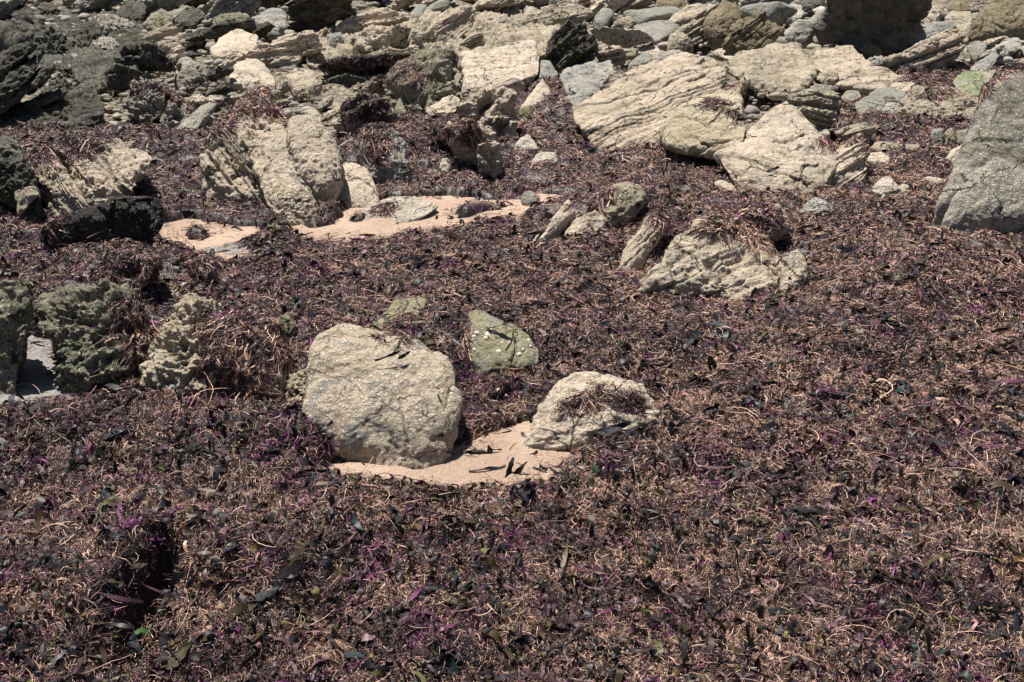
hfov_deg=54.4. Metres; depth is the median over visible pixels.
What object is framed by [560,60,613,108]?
boulder
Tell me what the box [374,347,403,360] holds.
kelp frond
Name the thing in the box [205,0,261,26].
boulder
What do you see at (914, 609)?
kelp frond
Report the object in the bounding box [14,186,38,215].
stone
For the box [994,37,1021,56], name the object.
rock slab
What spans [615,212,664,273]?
rock slab
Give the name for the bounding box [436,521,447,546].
kelp frond
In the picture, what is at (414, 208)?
boulder
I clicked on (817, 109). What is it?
boulder
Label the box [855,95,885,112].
stone
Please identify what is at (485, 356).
boulder
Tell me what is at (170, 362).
boulder
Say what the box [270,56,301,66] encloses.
boulder
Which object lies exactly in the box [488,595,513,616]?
kelp frond
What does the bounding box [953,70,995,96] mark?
boulder
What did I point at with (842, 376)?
kelp frond
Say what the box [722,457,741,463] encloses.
kelp frond
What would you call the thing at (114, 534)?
kelp frond
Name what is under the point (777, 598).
kelp frond
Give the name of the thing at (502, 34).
rock outcrop
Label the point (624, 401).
seaweed clump
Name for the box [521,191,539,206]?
stone
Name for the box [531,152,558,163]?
stone
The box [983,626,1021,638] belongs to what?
kelp frond
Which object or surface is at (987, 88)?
seaweed clump
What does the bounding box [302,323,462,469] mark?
boulder
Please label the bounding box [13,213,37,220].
stone
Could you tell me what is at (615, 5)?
boulder
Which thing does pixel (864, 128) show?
rock slab
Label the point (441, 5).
boulder
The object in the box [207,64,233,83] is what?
boulder
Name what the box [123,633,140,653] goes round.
kelp frond
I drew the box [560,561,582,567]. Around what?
kelp frond
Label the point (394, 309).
rock slab
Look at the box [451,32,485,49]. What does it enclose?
rock slab
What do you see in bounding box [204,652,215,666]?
kelp frond
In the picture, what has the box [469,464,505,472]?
kelp frond
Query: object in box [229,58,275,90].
boulder
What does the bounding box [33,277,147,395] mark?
boulder
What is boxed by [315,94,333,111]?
boulder
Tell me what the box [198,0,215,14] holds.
boulder
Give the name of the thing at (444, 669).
kelp frond
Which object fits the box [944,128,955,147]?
stone
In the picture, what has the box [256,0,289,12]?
boulder
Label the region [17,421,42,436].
kelp frond
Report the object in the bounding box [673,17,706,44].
boulder
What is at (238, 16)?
boulder
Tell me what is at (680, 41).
boulder
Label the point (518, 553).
kelp frond
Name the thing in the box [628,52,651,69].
stone
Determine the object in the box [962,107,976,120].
stone
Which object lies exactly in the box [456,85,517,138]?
boulder
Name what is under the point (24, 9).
boulder
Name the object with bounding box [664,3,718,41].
boulder
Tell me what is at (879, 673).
kelp frond
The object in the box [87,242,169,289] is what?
seaweed clump
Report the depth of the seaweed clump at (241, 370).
3.62 m
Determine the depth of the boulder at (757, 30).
10.80 m
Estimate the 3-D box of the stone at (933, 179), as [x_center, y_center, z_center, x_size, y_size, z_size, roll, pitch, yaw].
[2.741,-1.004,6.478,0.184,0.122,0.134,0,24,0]
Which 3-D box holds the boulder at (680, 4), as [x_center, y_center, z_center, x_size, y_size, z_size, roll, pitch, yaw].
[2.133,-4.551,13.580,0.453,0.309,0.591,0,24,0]
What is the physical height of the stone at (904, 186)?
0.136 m
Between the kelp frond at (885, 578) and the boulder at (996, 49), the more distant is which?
the boulder at (996, 49)
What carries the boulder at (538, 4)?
on the beach ground
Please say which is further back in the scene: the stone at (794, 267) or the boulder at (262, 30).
the boulder at (262, 30)
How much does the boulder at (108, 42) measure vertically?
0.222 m
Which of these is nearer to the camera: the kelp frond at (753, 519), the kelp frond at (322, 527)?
the kelp frond at (322, 527)
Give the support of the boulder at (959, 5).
on the beach ground
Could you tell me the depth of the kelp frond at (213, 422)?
3.31 m
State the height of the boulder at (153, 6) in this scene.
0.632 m
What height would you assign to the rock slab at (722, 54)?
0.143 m
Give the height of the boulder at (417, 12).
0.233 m
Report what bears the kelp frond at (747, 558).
on the seaweed
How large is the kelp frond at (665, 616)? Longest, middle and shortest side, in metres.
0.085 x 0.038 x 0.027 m
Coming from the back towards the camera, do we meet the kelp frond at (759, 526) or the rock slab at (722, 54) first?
the rock slab at (722, 54)
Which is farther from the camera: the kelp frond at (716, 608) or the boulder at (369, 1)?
the boulder at (369, 1)
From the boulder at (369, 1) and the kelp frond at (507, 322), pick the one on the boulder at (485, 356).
the kelp frond at (507, 322)
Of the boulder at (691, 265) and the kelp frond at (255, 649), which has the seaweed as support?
the kelp frond at (255, 649)
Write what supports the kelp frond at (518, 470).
on the beach ground
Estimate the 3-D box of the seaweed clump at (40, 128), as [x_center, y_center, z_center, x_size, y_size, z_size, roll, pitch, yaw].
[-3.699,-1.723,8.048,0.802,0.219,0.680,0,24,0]
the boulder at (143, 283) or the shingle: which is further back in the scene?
the shingle
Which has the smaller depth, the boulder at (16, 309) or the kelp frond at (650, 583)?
the kelp frond at (650, 583)
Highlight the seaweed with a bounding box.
[0,59,1023,681]
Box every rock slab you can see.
[199,235,266,254]
[203,19,256,39]
[247,30,325,68]
[286,0,356,32]
[318,52,410,86]
[335,8,409,33]
[349,24,425,54]
[372,297,426,330]
[424,5,475,42]
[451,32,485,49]
[459,40,539,93]
[537,200,574,243]
[572,52,727,150]
[589,26,653,66]
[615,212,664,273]
[633,20,679,42]
[711,50,732,60]
[835,122,875,143]
[870,141,919,152]
[882,29,965,70]
[970,52,998,70]
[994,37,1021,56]
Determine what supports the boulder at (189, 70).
on the beach ground
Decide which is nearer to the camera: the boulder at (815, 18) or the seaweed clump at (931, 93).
the seaweed clump at (931, 93)
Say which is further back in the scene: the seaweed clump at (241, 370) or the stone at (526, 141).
the stone at (526, 141)
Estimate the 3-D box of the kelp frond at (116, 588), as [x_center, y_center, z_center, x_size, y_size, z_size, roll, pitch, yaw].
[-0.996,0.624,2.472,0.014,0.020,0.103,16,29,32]
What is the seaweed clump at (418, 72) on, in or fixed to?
on the boulder at (445, 81)
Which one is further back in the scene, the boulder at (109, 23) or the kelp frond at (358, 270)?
the boulder at (109, 23)
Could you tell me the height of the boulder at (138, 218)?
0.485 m
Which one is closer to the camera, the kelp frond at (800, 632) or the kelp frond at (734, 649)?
the kelp frond at (734, 649)
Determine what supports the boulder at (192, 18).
on the beach ground
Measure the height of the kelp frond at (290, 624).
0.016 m
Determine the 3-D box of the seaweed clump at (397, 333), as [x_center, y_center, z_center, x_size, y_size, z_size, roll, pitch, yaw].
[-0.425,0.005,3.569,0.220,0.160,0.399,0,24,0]
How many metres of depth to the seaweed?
3.14 m
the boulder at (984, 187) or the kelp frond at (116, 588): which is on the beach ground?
the boulder at (984, 187)
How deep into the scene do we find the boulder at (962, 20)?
12.26 m
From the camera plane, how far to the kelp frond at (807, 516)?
2.85 m
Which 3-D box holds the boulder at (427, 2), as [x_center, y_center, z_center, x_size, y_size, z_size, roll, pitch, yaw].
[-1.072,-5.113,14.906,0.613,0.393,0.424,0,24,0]
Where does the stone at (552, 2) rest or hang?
on the beach ground
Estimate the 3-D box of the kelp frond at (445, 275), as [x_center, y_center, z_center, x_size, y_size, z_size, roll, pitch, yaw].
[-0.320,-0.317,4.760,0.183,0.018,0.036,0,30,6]
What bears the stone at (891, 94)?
on the beach ground
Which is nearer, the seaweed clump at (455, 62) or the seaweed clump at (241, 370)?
the seaweed clump at (241, 370)
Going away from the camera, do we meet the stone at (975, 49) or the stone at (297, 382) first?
the stone at (297, 382)
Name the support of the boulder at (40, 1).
on the beach ground
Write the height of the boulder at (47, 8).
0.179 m
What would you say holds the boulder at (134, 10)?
on the beach ground
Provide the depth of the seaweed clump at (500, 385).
3.65 m
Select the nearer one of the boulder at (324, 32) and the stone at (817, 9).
the boulder at (324, 32)
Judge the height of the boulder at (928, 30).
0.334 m
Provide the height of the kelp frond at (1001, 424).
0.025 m
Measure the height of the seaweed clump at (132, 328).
0.422 m
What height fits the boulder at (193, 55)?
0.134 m
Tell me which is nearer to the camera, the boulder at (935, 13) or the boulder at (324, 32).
the boulder at (324, 32)
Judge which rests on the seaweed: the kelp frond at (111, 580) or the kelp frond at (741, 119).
the kelp frond at (111, 580)
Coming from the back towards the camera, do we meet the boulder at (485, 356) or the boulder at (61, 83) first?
the boulder at (61, 83)
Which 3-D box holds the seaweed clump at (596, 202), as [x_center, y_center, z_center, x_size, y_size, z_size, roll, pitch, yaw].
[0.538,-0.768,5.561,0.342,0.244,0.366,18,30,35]
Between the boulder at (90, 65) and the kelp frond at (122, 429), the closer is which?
the kelp frond at (122, 429)
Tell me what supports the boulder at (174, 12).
on the beach ground
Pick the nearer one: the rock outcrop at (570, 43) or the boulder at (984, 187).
the boulder at (984, 187)
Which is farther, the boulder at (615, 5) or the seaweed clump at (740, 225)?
the boulder at (615, 5)
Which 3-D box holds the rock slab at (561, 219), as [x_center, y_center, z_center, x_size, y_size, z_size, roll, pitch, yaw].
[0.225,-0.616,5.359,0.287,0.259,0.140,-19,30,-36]
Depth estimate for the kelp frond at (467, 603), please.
2.52 m
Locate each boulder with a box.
[0,0,24,19]
[0,135,42,215]
[0,279,33,394]
[11,4,35,19]
[33,0,51,2]
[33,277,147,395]
[34,136,151,219]
[37,2,58,14]
[41,72,72,92]
[41,77,68,93]
[42,195,164,251]
[62,0,76,7]
[69,49,114,94]
[71,0,109,11]
[72,18,102,48]
[81,13,136,36]
[90,36,119,51]
[98,249,162,288]
[104,39,175,96]
[118,1,146,22]
[121,79,192,129]
[129,0,187,17]
[134,294,224,396]
[142,9,172,30]
[169,5,190,25]
[172,51,201,61]
[174,7,205,31]
[174,56,208,91]
[180,18,235,40]
[183,0,209,6]
[189,94,216,112]
[191,315,290,400]
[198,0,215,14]
[199,87,344,225]
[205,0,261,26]
[205,81,232,96]
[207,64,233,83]
[210,28,257,60]
[212,12,246,25]
[218,53,245,66]
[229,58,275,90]
[249,21,275,39]
[255,8,287,35]
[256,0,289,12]
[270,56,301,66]
[272,79,292,100]
[286,68,317,98]
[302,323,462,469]
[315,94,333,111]
[318,27,330,36]
[318,106,339,122]
[333,92,400,136]
[338,162,379,207]
[349,77,386,96]
[353,196,437,222]
[354,0,381,3]
[354,123,411,184]
[385,45,461,112]
[386,0,416,10]
[410,4,426,19]
[418,10,440,21]
[420,0,437,6]
[425,0,449,12]
[434,118,503,179]
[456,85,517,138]
[460,0,475,3]
[465,309,538,377]
[472,0,523,11]
[520,3,593,25]
[520,371,661,451]
[523,0,548,8]
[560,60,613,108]
[564,210,606,237]
[571,0,590,7]
[586,0,608,19]
[589,181,645,228]
[590,0,628,16]
[592,8,613,27]
[618,0,651,14]
[623,6,679,28]
[637,211,781,303]
[654,0,685,9]
[659,76,869,194]
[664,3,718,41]
[667,32,690,51]
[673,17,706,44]
[685,0,737,5]
[703,0,743,50]
[721,11,783,55]
[726,42,817,99]
[738,0,789,7]
[739,1,797,24]
[784,3,803,23]
[784,19,814,48]
[785,89,840,132]
[797,0,825,14]
[802,84,834,92]
[808,8,825,24]
[811,44,917,94]
[814,0,931,59]
[867,55,886,66]
[900,84,977,119]
[911,20,956,46]
[928,4,944,21]
[931,65,1023,236]
[945,10,972,44]
[946,0,969,11]
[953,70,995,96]
[969,0,1023,41]
[979,45,1004,59]
[983,36,1007,51]
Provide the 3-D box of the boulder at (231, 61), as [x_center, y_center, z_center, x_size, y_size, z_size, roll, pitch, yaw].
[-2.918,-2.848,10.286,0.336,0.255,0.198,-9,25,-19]
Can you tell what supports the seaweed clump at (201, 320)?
on the boulder at (170, 362)
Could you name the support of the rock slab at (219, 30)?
on the boulder at (230, 44)
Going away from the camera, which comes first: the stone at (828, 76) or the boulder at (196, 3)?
the stone at (828, 76)
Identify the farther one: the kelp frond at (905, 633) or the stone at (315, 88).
the stone at (315, 88)
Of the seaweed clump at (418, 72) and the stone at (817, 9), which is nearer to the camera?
the seaweed clump at (418, 72)
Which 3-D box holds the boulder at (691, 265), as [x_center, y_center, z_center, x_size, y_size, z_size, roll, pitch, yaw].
[0.967,-0.397,4.911,0.768,0.399,0.885,0,24,0]
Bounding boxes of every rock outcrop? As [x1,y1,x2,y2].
[0,14,66,55]
[0,41,105,131]
[1,2,164,81]
[140,22,185,56]
[301,4,560,79]
[544,19,597,72]
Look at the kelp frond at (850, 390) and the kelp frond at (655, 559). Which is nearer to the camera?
the kelp frond at (655, 559)
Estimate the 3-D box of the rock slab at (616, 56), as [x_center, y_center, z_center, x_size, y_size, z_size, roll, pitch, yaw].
[1.219,-3.236,10.918,0.726,0.380,1.012,0,24,0]
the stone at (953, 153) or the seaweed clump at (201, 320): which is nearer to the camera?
the seaweed clump at (201, 320)
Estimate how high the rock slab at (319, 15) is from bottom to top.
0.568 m
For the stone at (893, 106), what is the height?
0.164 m
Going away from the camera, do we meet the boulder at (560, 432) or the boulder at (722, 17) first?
the boulder at (560, 432)
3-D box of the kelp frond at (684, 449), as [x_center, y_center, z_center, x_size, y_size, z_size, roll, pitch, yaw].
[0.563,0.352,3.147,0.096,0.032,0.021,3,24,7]
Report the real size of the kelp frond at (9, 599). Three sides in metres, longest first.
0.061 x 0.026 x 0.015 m
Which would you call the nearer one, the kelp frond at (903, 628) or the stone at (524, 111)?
the kelp frond at (903, 628)
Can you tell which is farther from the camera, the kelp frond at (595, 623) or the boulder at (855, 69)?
the boulder at (855, 69)
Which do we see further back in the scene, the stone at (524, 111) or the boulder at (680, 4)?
the boulder at (680, 4)
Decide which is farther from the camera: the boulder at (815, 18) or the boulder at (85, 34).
the boulder at (815, 18)
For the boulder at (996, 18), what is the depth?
11.91 m
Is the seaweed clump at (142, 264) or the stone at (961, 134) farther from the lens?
the stone at (961, 134)
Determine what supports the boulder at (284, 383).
on the beach ground
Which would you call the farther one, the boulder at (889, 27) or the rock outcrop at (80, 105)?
the boulder at (889, 27)
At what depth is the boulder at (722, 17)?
11.63 m
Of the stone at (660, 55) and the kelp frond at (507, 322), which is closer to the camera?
the kelp frond at (507, 322)
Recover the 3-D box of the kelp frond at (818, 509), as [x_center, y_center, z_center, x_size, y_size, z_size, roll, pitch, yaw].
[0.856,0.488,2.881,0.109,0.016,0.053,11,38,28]
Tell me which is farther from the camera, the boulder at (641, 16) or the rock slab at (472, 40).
the boulder at (641, 16)
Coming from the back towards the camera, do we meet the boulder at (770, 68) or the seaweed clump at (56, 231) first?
the boulder at (770, 68)
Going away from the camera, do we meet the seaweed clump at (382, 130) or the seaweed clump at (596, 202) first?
the seaweed clump at (596, 202)
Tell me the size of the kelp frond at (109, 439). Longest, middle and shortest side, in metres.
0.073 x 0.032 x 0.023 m
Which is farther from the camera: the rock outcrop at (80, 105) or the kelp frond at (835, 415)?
the rock outcrop at (80, 105)
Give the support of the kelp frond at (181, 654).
on the seaweed
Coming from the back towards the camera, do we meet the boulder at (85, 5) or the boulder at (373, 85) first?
the boulder at (85, 5)
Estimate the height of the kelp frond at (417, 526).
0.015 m
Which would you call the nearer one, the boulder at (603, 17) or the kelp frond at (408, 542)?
the kelp frond at (408, 542)
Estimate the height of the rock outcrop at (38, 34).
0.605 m
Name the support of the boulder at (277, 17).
on the beach ground
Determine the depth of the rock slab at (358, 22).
12.50 m
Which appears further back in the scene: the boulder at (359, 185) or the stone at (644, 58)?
the stone at (644, 58)
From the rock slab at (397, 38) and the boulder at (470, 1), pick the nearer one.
the rock slab at (397, 38)
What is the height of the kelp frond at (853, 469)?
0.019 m
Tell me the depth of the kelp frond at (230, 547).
2.59 m
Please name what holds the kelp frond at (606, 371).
on the seaweed
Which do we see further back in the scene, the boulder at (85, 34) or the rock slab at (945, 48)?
the boulder at (85, 34)
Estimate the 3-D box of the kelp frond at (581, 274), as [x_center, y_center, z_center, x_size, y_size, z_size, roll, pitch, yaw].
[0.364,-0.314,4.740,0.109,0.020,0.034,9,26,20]
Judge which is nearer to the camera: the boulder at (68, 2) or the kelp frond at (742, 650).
the kelp frond at (742, 650)
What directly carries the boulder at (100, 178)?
on the beach ground
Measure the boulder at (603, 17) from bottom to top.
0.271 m
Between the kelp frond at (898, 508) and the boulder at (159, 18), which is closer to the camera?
the kelp frond at (898, 508)
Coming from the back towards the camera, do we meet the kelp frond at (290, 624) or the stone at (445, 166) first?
the stone at (445, 166)
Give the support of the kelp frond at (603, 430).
on the boulder at (560, 432)
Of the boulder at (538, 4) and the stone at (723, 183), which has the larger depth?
the boulder at (538, 4)
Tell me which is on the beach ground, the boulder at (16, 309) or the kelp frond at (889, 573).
the boulder at (16, 309)
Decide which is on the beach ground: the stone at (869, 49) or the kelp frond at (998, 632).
the stone at (869, 49)
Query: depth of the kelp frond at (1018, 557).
2.72 m
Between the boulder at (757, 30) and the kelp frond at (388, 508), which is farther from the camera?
the boulder at (757, 30)
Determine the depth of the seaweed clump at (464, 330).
3.99 m
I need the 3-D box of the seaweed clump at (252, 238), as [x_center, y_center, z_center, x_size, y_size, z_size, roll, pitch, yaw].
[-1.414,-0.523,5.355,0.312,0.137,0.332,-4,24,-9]
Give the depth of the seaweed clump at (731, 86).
7.29 m
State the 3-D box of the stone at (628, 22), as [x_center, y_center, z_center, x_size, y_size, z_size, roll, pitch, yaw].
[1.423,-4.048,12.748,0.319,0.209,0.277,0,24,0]
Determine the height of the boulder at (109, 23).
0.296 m
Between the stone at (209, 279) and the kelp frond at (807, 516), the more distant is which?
the stone at (209, 279)
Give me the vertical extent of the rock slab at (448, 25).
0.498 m
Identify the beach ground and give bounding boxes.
[0,0,1023,490]
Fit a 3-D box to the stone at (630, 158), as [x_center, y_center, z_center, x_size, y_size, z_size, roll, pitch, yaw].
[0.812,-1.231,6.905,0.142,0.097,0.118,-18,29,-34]
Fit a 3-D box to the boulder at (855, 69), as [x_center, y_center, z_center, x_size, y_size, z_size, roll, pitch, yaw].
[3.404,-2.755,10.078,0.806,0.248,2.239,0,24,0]
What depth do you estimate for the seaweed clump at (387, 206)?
5.82 m
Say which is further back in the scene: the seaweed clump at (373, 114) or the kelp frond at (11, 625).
the seaweed clump at (373, 114)
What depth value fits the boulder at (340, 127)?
7.39 m
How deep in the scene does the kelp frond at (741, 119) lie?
6.67 m
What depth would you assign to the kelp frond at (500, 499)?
2.95 m
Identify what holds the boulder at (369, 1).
on the beach ground
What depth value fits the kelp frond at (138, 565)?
2.58 m
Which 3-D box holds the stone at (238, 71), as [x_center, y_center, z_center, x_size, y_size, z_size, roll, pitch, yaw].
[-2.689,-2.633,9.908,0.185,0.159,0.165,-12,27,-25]
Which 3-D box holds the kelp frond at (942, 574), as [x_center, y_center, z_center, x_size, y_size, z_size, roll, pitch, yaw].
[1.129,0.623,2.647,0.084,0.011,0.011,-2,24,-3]
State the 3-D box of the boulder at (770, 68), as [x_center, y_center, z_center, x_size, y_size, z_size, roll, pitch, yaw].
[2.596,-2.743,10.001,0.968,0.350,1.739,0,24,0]
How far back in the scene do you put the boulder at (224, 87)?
9.26 m
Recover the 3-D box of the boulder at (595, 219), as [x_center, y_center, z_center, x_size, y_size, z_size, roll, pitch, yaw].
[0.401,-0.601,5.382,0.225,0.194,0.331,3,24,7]
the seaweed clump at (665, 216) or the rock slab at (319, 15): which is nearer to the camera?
the seaweed clump at (665, 216)
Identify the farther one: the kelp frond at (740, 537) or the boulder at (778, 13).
the boulder at (778, 13)
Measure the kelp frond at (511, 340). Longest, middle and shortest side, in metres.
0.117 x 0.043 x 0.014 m
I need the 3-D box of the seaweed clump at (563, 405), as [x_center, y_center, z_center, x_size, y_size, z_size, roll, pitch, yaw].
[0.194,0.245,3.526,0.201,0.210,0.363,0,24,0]
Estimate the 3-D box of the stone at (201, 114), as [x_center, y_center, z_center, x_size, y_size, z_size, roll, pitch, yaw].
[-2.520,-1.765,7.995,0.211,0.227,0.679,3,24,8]
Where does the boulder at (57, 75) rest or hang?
on the beach ground
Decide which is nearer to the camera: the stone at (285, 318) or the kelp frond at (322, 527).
the kelp frond at (322, 527)
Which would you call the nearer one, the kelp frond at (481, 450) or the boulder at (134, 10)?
the kelp frond at (481, 450)
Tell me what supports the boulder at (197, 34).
on the beach ground
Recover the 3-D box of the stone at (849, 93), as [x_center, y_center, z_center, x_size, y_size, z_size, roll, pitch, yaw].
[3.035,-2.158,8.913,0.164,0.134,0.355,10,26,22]
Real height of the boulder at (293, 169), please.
0.610 m
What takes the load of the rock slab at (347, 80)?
on the beach ground
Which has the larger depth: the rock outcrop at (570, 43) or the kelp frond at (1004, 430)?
the rock outcrop at (570, 43)
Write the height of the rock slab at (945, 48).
0.466 m
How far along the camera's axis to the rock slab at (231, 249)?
5.23 m
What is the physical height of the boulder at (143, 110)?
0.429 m
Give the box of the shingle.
[0,0,1023,144]
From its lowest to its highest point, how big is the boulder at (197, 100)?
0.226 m
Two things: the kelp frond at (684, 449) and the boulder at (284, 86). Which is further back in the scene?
the boulder at (284, 86)
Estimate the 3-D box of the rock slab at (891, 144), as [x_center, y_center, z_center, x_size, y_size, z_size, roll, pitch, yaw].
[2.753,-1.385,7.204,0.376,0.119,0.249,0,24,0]
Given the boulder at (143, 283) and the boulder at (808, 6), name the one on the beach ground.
the boulder at (808, 6)
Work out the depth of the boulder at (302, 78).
9.42 m
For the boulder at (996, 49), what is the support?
on the shingle
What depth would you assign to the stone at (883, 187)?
6.05 m
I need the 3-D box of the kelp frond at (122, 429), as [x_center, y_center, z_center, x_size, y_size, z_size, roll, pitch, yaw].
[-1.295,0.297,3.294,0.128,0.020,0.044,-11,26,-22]
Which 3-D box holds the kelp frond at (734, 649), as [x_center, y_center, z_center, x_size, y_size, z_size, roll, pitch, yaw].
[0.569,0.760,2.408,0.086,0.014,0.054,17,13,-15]
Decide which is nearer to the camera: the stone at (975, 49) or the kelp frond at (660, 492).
the kelp frond at (660, 492)
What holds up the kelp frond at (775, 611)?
on the seaweed
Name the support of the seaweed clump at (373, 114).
on the boulder at (340, 127)
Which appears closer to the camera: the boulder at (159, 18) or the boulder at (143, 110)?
the boulder at (143, 110)
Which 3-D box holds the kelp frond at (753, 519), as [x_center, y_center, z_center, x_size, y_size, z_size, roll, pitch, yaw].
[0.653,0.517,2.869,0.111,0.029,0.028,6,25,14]
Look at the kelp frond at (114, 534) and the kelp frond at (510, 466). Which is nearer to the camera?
the kelp frond at (114, 534)
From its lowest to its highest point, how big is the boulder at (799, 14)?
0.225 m
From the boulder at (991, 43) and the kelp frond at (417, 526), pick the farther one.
the boulder at (991, 43)
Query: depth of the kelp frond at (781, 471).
3.03 m
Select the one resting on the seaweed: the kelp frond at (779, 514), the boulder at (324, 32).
the kelp frond at (779, 514)
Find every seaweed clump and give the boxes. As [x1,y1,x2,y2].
[14,119,84,132]
[26,132,121,200]
[37,214,87,252]
[78,281,155,380]
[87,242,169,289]
[122,79,194,116]
[179,298,225,348]
[185,254,217,283]
[190,308,295,404]
[198,84,288,153]
[226,232,268,248]
[314,52,408,74]
[334,88,397,131]
[352,121,408,177]
[364,327,418,351]
[365,200,402,218]
[380,54,438,96]
[423,117,490,161]
[432,47,462,75]
[439,313,492,360]
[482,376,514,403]
[541,395,599,421]
[558,380,658,427]
[574,185,627,221]
[634,207,683,250]
[666,208,779,269]
[690,96,746,130]
[722,78,755,95]
[732,201,790,241]
[809,132,872,164]
[908,82,969,107]
[974,62,1023,112]
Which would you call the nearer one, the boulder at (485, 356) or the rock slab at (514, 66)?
the boulder at (485, 356)
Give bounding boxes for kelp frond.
[0,595,12,614]
[5,621,28,635]
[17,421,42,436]
[91,579,126,605]
[93,574,119,582]
[95,436,117,445]
[100,483,110,501]
[101,424,132,437]
[108,532,122,539]
[121,416,141,419]
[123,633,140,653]
[128,562,147,568]
[150,650,200,664]
[162,392,176,402]
[166,639,191,669]
[179,603,209,611]
[180,571,200,590]
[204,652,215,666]
[206,419,216,425]
[208,582,236,591]
[222,538,237,551]
[235,647,259,665]
[252,581,288,600]
[267,448,288,451]
[284,609,304,628]
[294,281,318,287]
[315,522,324,536]
[338,269,360,274]
[344,651,367,658]
[373,505,399,511]
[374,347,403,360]
[398,351,409,358]
[405,539,411,551]
[407,523,434,528]
[412,620,432,628]
[421,585,444,591]
[425,666,456,676]
[426,273,463,276]
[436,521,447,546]
[444,601,483,605]
[465,449,501,451]
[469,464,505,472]
[475,557,500,573]
[486,319,514,328]
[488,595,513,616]
[495,497,507,509]
[505,330,513,350]
[505,457,514,476]
[512,547,521,558]
[513,462,526,474]
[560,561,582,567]
[569,542,593,548]
[579,272,599,275]
[582,620,613,625]
[595,368,617,375]
[597,422,629,434]
[638,556,657,564]
[641,578,660,586]
[648,489,668,495]
[660,604,674,621]
[675,447,703,455]
[689,329,699,343]
[705,409,727,411]
[706,320,736,331]
[711,604,724,609]
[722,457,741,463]
[723,516,757,521]
[724,535,757,543]
[727,645,751,658]
[735,116,753,120]
[739,643,751,653]
[740,557,757,560]
[747,549,762,570]
[756,516,772,527]
[764,510,787,518]
[765,466,789,480]
[766,166,779,172]
[768,608,792,615]
[773,589,785,607]
[782,626,814,641]
[788,506,828,513]
[798,513,825,525]
[819,413,844,418]
[823,623,833,634]
[832,465,866,471]
[834,366,844,383]
[838,387,853,395]
[841,503,856,516]
[843,589,866,600]
[852,571,892,582]
[867,569,905,581]
[868,654,884,678]
[893,506,914,510]
[895,623,910,634]
[903,622,917,638]
[905,596,917,616]
[924,573,951,577]
[980,636,1004,643]
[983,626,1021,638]
[987,347,1008,350]
[989,421,1020,435]
[994,428,1023,433]
[994,556,1023,562]
[996,660,1023,681]
[1013,613,1019,638]
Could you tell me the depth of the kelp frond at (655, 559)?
2.73 m
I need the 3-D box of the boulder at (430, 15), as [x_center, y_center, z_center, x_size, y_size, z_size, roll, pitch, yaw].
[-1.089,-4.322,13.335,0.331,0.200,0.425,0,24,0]
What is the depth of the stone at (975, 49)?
10.98 m
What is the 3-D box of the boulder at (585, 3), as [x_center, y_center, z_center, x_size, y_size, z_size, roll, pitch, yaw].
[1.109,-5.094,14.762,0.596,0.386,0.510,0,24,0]
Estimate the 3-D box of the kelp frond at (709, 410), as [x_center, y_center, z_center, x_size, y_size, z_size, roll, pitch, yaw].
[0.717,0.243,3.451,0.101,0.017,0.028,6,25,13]
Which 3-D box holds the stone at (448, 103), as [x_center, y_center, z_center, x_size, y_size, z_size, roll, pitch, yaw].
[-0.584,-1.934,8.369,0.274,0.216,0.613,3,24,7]
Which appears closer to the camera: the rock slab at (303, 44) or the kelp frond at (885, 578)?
the kelp frond at (885, 578)
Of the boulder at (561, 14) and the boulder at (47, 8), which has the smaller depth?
the boulder at (561, 14)
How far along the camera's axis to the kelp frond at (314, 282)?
4.63 m
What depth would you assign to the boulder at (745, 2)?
13.97 m
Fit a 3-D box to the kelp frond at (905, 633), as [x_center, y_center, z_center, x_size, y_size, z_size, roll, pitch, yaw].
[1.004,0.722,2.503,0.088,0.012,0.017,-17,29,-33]
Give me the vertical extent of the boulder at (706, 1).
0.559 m
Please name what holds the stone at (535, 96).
on the beach ground
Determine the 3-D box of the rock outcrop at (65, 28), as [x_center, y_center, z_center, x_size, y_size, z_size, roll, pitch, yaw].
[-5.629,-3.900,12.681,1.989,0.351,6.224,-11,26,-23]
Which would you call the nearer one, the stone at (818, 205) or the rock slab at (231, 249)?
the rock slab at (231, 249)
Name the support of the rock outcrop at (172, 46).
on the beach ground
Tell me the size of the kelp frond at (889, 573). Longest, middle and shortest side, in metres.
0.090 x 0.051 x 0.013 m
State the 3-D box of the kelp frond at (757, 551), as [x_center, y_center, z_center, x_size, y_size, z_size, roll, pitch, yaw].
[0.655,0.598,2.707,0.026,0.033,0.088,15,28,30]
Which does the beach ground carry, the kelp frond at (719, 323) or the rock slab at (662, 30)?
the rock slab at (662, 30)
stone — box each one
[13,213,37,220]
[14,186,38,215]
[177,102,216,128]
[188,259,214,285]
[232,68,249,73]
[276,312,296,341]
[285,368,307,403]
[308,82,321,97]
[327,32,343,47]
[425,94,460,118]
[439,158,451,175]
[514,134,539,151]
[518,105,531,118]
[520,79,550,107]
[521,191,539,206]
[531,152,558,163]
[539,60,557,79]
[548,0,557,5]
[611,16,635,28]
[622,155,636,161]
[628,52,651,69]
[636,45,659,55]
[652,50,676,60]
[714,180,734,189]
[740,204,788,237]
[779,249,808,298]
[799,197,833,215]
[813,6,825,13]
[816,68,838,85]
[841,90,860,100]
[854,41,881,56]
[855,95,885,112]
[867,152,889,167]
[869,87,906,101]
[872,176,900,200]
[877,102,902,114]
[894,184,909,196]
[925,176,946,184]
[931,128,942,144]
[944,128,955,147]
[945,145,961,162]
[957,129,966,142]
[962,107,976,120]
[966,41,986,62]
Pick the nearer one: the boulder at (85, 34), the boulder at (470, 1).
the boulder at (85, 34)

